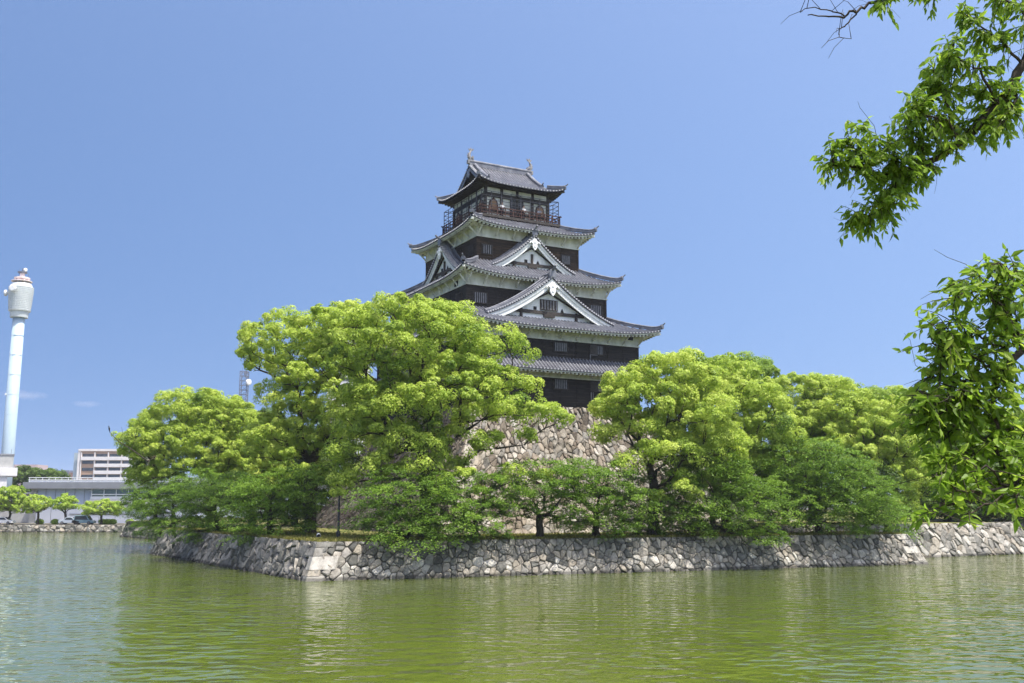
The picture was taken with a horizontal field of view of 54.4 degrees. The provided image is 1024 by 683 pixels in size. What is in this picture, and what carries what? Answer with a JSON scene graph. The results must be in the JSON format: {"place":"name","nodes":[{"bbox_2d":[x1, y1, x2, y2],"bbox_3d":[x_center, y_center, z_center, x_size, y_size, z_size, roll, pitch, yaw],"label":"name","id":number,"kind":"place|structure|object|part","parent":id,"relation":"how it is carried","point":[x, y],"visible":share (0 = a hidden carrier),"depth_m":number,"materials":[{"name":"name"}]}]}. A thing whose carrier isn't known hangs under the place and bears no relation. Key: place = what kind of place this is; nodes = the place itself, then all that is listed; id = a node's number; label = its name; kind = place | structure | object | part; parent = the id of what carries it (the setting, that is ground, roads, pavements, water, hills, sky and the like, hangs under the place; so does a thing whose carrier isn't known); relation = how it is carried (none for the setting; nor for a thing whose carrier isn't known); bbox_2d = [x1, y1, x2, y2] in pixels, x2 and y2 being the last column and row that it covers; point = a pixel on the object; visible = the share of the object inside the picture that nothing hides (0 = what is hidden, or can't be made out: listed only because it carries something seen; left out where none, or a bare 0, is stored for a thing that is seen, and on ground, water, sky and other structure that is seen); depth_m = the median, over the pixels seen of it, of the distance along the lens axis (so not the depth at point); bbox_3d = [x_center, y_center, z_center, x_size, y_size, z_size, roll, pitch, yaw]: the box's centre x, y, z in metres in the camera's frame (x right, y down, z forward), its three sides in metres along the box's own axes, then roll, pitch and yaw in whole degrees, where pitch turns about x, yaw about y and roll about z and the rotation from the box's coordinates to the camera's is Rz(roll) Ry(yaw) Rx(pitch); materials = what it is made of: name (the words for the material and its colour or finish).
{"place":"outdoors","nodes":[
{"label":"outdoors","id":0,"kind":"place"},
{"bbox_2d":[0,449,17,491],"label":"tower block","id":1,"kind":"structure","parent":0,"point":[7,469],"depth_m":229.51,"materials":[{"name":"grey concrete"}]},
{"bbox_2d":[0,492,30,522],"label":"link building","id":2,"kind":"structure","parent":0,"point":[21,518],"depth_m":218.70,"materials":[{"name":"grey concrete"}]},
{"bbox_2d":[1,268,33,491],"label":"communications tower","id":3,"kind":"structure","parent":0,"point":[20,292],"depth_m":263.93,"materials":[{"name":"white paint"}]},
{"bbox_2d":[13,465,47,484],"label":"apartment block","id":4,"kind":"structure","parent":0,"point":[43,467],"depth_m":511.60,"materials":[{"name":"white concrete"}]},
{"bbox_2d":[65,470,72,479],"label":"office building","id":5,"kind":"structure","parent":0,"point":[70,472],"depth_m":472.70,"materials":[{"name":"grey concrete"}]},
{"bbox_2d":[114,431,148,461],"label":"bare branch","id":6,"kind":"object","parent":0,"point":[131,448],"visible":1,"depth_m":95.78,"materials":[{"name":"brown plant"}]},
{"bbox_2d":[23,477,336,522],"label":"exhibition hall","id":7,"kind":"structure","parent":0,"point":[82,491],"depth_m":212.68,"materials":[{"name":"white paint"}]},
{"bbox_2d":[90,489,185,498],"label":"window","id":8,"kind":"structure","parent":7,"relation":"in","point":[95,493],"depth_m":212.84,"materials":[{"name":"grey glass"}]},
{"bbox_2d":[0,507,832,524],"bbox_3d":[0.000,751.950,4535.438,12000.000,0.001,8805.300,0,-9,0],"label":"ground","id":9,"kind":"structure","parent":0,"point":[90,524],"depth_m":197.96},
{"bbox_2d":[0,517,15,524],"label":"parked car","id":10,"kind":"object","parent":9,"relation":"on","point":[7,520],"visible":1,"depth_m":195.57,"materials":[{"name":"white paint"}]},
{"bbox_2d":[0,485,29,524],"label":"street tree","id":11,"kind":"object","parent":9,"relation":"on","point":[11,494],"visible":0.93,"depth_m":196.98,"materials":[{"name":"green plant"}]},
{"bbox_2d":[12,465,51,491],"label":"park tree","id":12,"kind":"object","parent":9,"relation":"on","point":[23,471],"visible":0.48,"depth_m":295.09,"materials":[{"name":"green plant"}]},
{"bbox_2d":[20,493,52,524],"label":"street tree","id":13,"kind":"object","parent":9,"relation":"on","point":[37,504],"visible":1,"depth_m":196.20,"materials":[{"name":"green plant"}]},
{"bbox_2d":[30,468,65,479],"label":"park tree","id":14,"kind":"object","parent":9,"relation":"on","point":[61,471],"visible":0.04,"depth_m":307.33,"materials":[{"name":"green plant"}]},
{"bbox_2d":[51,519,58,524],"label":"shrub","id":15,"kind":"object","parent":9,"relation":"on","point":[54,521],"visible":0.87,"depth_m":197.87,"materials":[{"name":"green plant"}]},
{"bbox_2d":[39,468,71,479],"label":"park tree","id":16,"kind":"object","parent":9,"relation":"on","point":[58,474],"visible":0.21,"depth_m":301.29,"materials":[{"name":"green plant"}]},
{"bbox_2d":[49,492,78,524],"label":"street tree","id":17,"kind":"object","parent":9,"relation":"on","point":[66,501],"visible":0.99,"depth_m":197.38,"materials":[{"name":"green plant"}]},
{"bbox_2d":[58,517,78,524],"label":"parked car","id":18,"kind":"object","parent":9,"relation":"on","point":[66,520],"visible":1,"depth_m":195.56,"materials":[{"name":"silver metal"}]},
{"bbox_2d":[74,515,95,524],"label":"parked car","id":19,"kind":"object","parent":9,"relation":"on","point":[88,519],"visible":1,"depth_m":195.60,"materials":[{"name":"grey paint"}]},
{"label":"side window","id":20,"kind":"part","parent":19,"relation":"part of","materials":[{"name":"glass"}]},
{"bbox_2d":[76,498,124,524],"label":"street tree","id":21,"kind":"object","parent":9,"relation":"on","point":[107,506],"visible":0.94,"depth_m":196.20,"materials":[{"name":"green plant"}]},
{"bbox_2d":[109,519,116,523],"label":"shrub","id":22,"kind":"object","parent":9,"relation":"on","point":[112,521],"visible":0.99,"depth_m":197.93,"materials":[{"name":"green plant"}]},
{"bbox_2d":[72,449,154,479],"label":"apartment block","id":23,"kind":"structure","parent":9,"relation":"on","point":[99,463],"depth_m":426.80,"materials":[{"name":"white concrete"}]},
{"bbox_2d":[82,468,92,470],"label":"window","id":24,"kind":"structure","parent":23,"relation":"in","point":[83,469],"depth_m":426.61,"materials":[{"name":"grey glass"}]},
{"bbox_2d":[82,461,93,463],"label":"window","id":25,"kind":"structure","parent":23,"relation":"in","point":[83,462],"depth_m":427.13,"materials":[{"name":"grey glass"}]},
{"bbox_2d":[83,454,93,456],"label":"window","id":26,"kind":"structure","parent":23,"relation":"in","point":[84,455],"depth_m":427.55,"materials":[{"name":"grey glass"}]},
{"bbox_2d":[95,468,106,470],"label":"window","id":27,"kind":"structure","parent":23,"relation":"in","point":[96,469],"depth_m":426.61,"materials":[{"name":"grey glass"}]},
{"bbox_2d":[96,454,106,456],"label":"window","id":28,"kind":"structure","parent":23,"relation":"in","point":[97,455],"depth_m":427.55,"materials":[{"name":"grey glass"}]},
{"bbox_2d":[96,461,106,463],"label":"window","id":29,"kind":"structure","parent":23,"relation":"in","point":[97,462],"depth_m":427.13,"materials":[{"name":"grey glass"}]},
{"bbox_2d":[109,468,119,470],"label":"window","id":30,"kind":"structure","parent":23,"relation":"in","point":[110,469],"depth_m":426.61,"materials":[{"name":"grey glass"}]},
{"bbox_2d":[109,461,120,463],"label":"window","id":31,"kind":"structure","parent":23,"relation":"in","point":[110,462],"depth_m":427.13,"materials":[{"name":"grey glass"}]},
{"bbox_2d":[239,369,251,401],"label":"lattice mast","id":32,"kind":"object","parent":9,"relation":"on","point":[248,382],"visible":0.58,"depth_m":331.23,"materials":[{"name":"grey metal"}]},
{"bbox_2d":[327,300,368,462],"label":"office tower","id":33,"kind":"structure","parent":9,"relation":"on","point":[344,381],"depth_m":396.61,"materials":[{"name":"concrete"}]},
{"bbox_2d":[0,532,1023,682],"bbox_3d":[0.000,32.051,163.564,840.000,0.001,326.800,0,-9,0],"label":"water","id":34,"kind":"structure","parent":0,"point":[94,607],"depth_m":42.87,"materials":[{"name":"green liquid"}]},
{"bbox_2d":[0,525,124,531],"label":"bank wall","id":35,"kind":"structure","parent":34,"relation":"in","point":[56,528],"depth_m":191.17,"materials":[{"name":"grey stone"}]},
{"bbox_2d":[119,520,289,538],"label":"moat wall","id":36,"kind":"structure","parent":34,"relation":"in","point":[124,533],"depth_m":158.40,"materials":[{"name":"grey stone"}]},
{"bbox_2d":[149,528,928,581],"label":"moat wall","id":37,"kind":"structure","parent":34,"relation":"in","point":[306,561],"depth_m":75.86,"materials":[{"name":"grey stone"}]},
{"bbox_2d":[768,520,1023,557],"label":"moat wall","id":38,"kind":"structure","parent":34,"relation":"in","point":[951,540],"depth_m":101.13,"materials":[{"name":"grey stone"}]},
{"bbox_2d":[0,0,1023,494],"label":"sky","id":39,"kind":"structure","parent":0,"point":[175,174],"materials":[{"name":"blue"}]},
{"bbox_2d":[144,518,1023,534],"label":"island ground","id":40,"kind":"structure","parent":0,"point":[333,530],"depth_m":101.29,"materials":[{"name":"green plant"}]},
{"bbox_2d":[112,465,190,539],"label":"cherry tree","id":41,"kind":"object","parent":40,"relation":"on","point":[129,498],"visible":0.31,"depth_m":124.23,"materials":[{"name":"green plant"}]},
{"bbox_2d":[120,466,234,545],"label":"cherry tree","id":42,"kind":"object","parent":40,"relation":"on","point":[158,507],"visible":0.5,"depth_m":107.39,"materials":[{"name":"green plant"}]},
{"bbox_2d":[111,385,294,525],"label":"camphor tree","id":43,"kind":"object","parent":40,"relation":"on","point":[191,431],"visible":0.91,"depth_m":112.56,"materials":[{"name":"green plant"}]},
{"bbox_2d":[162,470,290,543],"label":"cherry tree","id":44,"kind":"object","parent":40,"relation":"on","point":[188,494],"visible":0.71,"depth_m":93.09,"materials":[{"name":"green plant"}]},
{"bbox_2d":[185,400,320,523],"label":"evergreen tree","id":45,"kind":"object","parent":40,"relation":"on","point":[264,410],"visible":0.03,"depth_m":128.49,"materials":[{"name":"green plant"}]},
{"bbox_2d":[210,460,346,546],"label":"cherry tree","id":46,"kind":"object","parent":40,"relation":"on","point":[271,489],"visible":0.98,"depth_m":82.13,"materials":[{"name":"green plant"}]},
{"bbox_2d":[203,422,355,525],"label":"evergreen tree","id":47,"kind":"object","parent":40,"relation":"on","point":[298,462],"visible":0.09,"depth_m":120.41,"materials":[{"name":"green plant"}]},
{"bbox_2d":[234,298,397,533],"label":"camphor tree","id":48,"kind":"object","parent":40,"relation":"on","point":[302,370],"visible":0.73,"depth_m":88.15,"materials":[{"name":"green plant"}]},
{"bbox_2d":[336,461,341,536],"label":"street lamp","id":49,"kind":"object","parent":40,"relation":"on","point":[337,533],"visible":0.42,"depth_m":76.77,"materials":[{"name":"metal"}]},
{"bbox_2d":[331,466,493,560],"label":"cherry tree","id":50,"kind":"object","parent":40,"relation":"on","point":[396,530],"visible":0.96,"depth_m":70.93,"materials":[{"name":"green plant"}]},
{"bbox_2d":[314,291,575,536],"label":"camphor tree","id":51,"kind":"object","parent":40,"relation":"on","point":[474,360],"visible":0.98,"depth_m":76.18,"materials":[{"name":"green plant"}]},
{"bbox_2d":[410,467,539,542],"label":"cherry tree","id":52,"kind":"object","parent":40,"relation":"on","point":[482,507],"visible":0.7,"depth_m":73.49,"materials":[{"name":"green plant"}]},
{"bbox_2d":[316,402,720,533],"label":"stone rampart","id":53,"kind":"object","parent":40,"relation":"on","point":[568,441],"visible":0.27,"depth_m":98.54,"materials":[{"name":"grey stone"}]},
{"bbox_2d":[373,148,664,418],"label":"castle tower","id":54,"kind":"structure","parent":53,"relation":"on","point":[537,286],"depth_m":106.77,"materials":[{"name":"paint"}]},
{"bbox_2d":[439,344,446,353],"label":"window","id":55,"kind":"structure","parent":54,"relation":"in","point":[443,346],"depth_m":103.83,"materials":[{"name":"grey"}]},
{"bbox_2d":[455,292,461,305],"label":"window","id":56,"kind":"structure","parent":54,"relation":"in","point":[458,296],"depth_m":104.14,"materials":[{"name":"black wood"}]},
{"bbox_2d":[468,244,473,256],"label":"window","id":57,"kind":"structure","parent":54,"relation":"in","point":[470,248],"depth_m":107.65,"materials":[{"name":"black wood"}]},
{"bbox_2d":[473,291,487,303],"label":"window","id":58,"kind":"structure","parent":54,"relation":"in","point":[478,297],"depth_m":103.40,"materials":[{"name":"grey wood"}]},
{"bbox_2d":[481,243,492,254],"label":"window","id":59,"kind":"structure","parent":54,"relation":"in","point":[487,249],"depth_m":107.08,"materials":[{"name":"grey wood"}]},
{"bbox_2d":[488,197,497,210],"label":"window","id":60,"kind":"structure","parent":54,"relation":"in","point":[493,198],"depth_m":111.59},
{"bbox_2d":[510,200,523,218],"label":"door","id":61,"kind":"structure","parent":54,"relation":"in","point":[511,201],"depth_m":112.85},
{"bbox_2d":[517,339,530,348],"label":"window","id":62,"kind":"structure","parent":54,"relation":"in","point":[529,340],"depth_m":100.39,"materials":[{"name":"grey wood"}]},
{"bbox_2d":[535,205,543,217],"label":"window","id":63,"kind":"structure","parent":54,"relation":"in","point":[541,209],"depth_m":114.44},
{"bbox_2d":[553,341,567,352],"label":"window","id":64,"kind":"structure","parent":54,"relation":"in","point":[557,346],"depth_m":102.15,"materials":[{"name":"grey wood"}]},
{"bbox_2d":[553,378,568,389],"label":"window","id":65,"kind":"structure","parent":54,"relation":"in","point":[561,384],"depth_m":101.53,"materials":[{"name":"grey wood"}]},
{"bbox_2d":[560,254,570,265],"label":"window","id":66,"kind":"structure","parent":54,"relation":"in","point":[565,259],"depth_m":111.72,"materials":[{"name":"grey wood"}]},
{"bbox_2d":[590,381,601,391],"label":"window","id":67,"kind":"structure","parent":54,"relation":"in","point":[594,385],"depth_m":103.45,"materials":[{"name":"grey wood"}]},
{"bbox_2d":[589,304,602,316],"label":"window","id":68,"kind":"structure","parent":54,"relation":"in","point":[597,309],"depth_m":110.18,"materials":[{"name":"grey wood"}]},
{"bbox_2d":[589,345,603,355],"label":"window","id":69,"kind":"structure","parent":54,"relation":"in","point":[593,349],"depth_m":104.19,"materials":[{"name":"grey wood"}]},
{"bbox_2d":[165,527,901,541],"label":"grass","id":70,"kind":"structure","parent":40,"relation":"on","point":[333,537],"depth_m":79.48,"materials":[{"name":"green plant"}]},
{"bbox_2d":[473,456,627,537],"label":"cherry tree","id":71,"kind":"object","parent":40,"relation":"on","point":[549,490],"visible":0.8,"depth_m":75.41,"materials":[{"name":"green plant"}]},
{"bbox_2d":[539,456,666,543],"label":"cherry tree","id":72,"kind":"object","parent":40,"relation":"on","point":[620,513],"visible":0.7,"depth_m":77.23,"materials":[{"name":"green plant"}]},
{"bbox_2d":[601,464,711,536],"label":"cherry tree","id":73,"kind":"object","parent":40,"relation":"on","point":[642,480],"visible":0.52,"depth_m":80.25,"materials":[{"name":"green plant"}]},
{"bbox_2d":[586,345,754,534],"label":"camphor tree","id":74,"kind":"object","parent":40,"relation":"on","point":[686,398],"visible":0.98,"depth_m":80.63,"materials":[{"name":"green plant"}]},
{"bbox_2d":[631,446,811,547],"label":"cherry tree","id":75,"kind":"object","parent":40,"relation":"on","point":[749,511],"visible":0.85,"depth_m":80.39,"materials":[{"name":"green plant"}]},
{"bbox_2d":[670,352,807,532],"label":"camphor tree","id":76,"kind":"object","parent":40,"relation":"on","point":[746,390],"visible":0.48,"depth_m":87.67,"materials":[{"name":"green plant"}]},
{"bbox_2d":[689,469,798,527],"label":"stone platform","id":77,"kind":"structure","parent":40,"relation":"on","point":[706,492],"depth_m":112.66,"materials":[{"name":"grey stone"}]},
{"bbox_2d":[707,350,783,414],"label":"evergreen tree","id":78,"kind":"object","parent":40,"relation":"on","point":[769,369],"visible":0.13,"depth_m":116.86,"materials":[{"name":"green plant"}]},
{"bbox_2d":[713,446,903,523],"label":"evergreen tree","id":79,"kind":"object","parent":40,"relation":"on","point":[885,470],"visible":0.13,"depth_m":94.31,"materials":[{"name":"green plant"}]},
{"bbox_2d":[756,371,880,521],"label":"camphor tree","id":80,"kind":"object","parent":40,"relation":"on","point":[826,385],"visible":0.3,"depth_m":100.85,"materials":[{"name":"green plant"}]},
{"bbox_2d":[731,435,917,538],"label":"cherry tree","id":81,"kind":"object","parent":40,"relation":"on","point":[815,513],"visible":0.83,"depth_m":84.84,"materials":[{"name":"green plant"}]},
{"bbox_2d":[821,483,930,546],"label":"cherry tree","id":82,"kind":"object","parent":40,"relation":"on","point":[893,528],"visible":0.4,"depth_m":89.12,"materials":[{"name":"green plant"}]},
{"bbox_2d":[716,510,1022,525],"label":"bank ground","id":83,"kind":"structure","parent":0,"point":[937,520],"depth_m":114.35,"materials":[{"name":"green plant"}]},
{"bbox_2d":[803,381,908,517],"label":"tree","id":84,"kind":"object","parent":83,"relation":"on","point":[880,389],"visible":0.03,"depth_m":125.17,"materials":[{"name":"green plant"}]},
{"bbox_2d":[798,388,944,523],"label":"camphor tree","id":85,"kind":"object","parent":83,"relation":"on","point":[895,451],"visible":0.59,"depth_m":96.53,"materials":[{"name":"green plant"}]},
{"bbox_2d":[871,385,929,518],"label":"tree","id":86,"kind":"object","parent":83,"relation":"on","point":[895,387],"visible":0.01,"depth_m":134.67,"materials":[{"name":"green plant"}]},
{"bbox_2d":[888,392,988,519],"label":"tree","id":87,"kind":"object","parent":83,"relation":"on","point":[939,441],"visible":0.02,"depth_m":128.69,"materials":[{"name":"green plant"}]},
{"bbox_2d":[889,455,1003,521],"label":"tree","id":88,"kind":"object","parent":83,"relation":"on","point":[929,505],"visible":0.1,"depth_m":111.07,"materials":[{"name":"green plant"}]},
{"bbox_2d":[929,413,1023,519],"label":"tree","id":89,"kind":"object","parent":83,"relation":"on","point":[959,445],"visible":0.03,"depth_m":121.13,"materials":[{"name":"green plant"}]},
{"bbox_2d":[952,460,1023,522],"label":"tree","id":90,"kind":"object","parent":83,"relation":"on","point":[1006,517],"visible":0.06,"depth_m":114.37,"materials":[{"name":"green plant"}]},
{"bbox_2d":[980,408,1023,519],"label":"tree","id":91,"kind":"object","parent":83,"relation":"on","point":[1011,412],"depth_m":131.18,"materials":[{"name":"green plant"}]},
{"bbox_2d":[1014,411,1023,437],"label":"tree","id":92,"kind":"object","parent":83,"relation":"on","point":[1017,415],"visible":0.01,"depth_m":128.98,"materials":[{"name":"green plant"}]},
{"bbox_2d":[784,0,1023,533],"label":"overhanging tree","id":93,"kind":"object","parent":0,"point":[968,399],"visible":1,"depth_m":6.27,"materials":[{"name":"green plant"}]}
]}

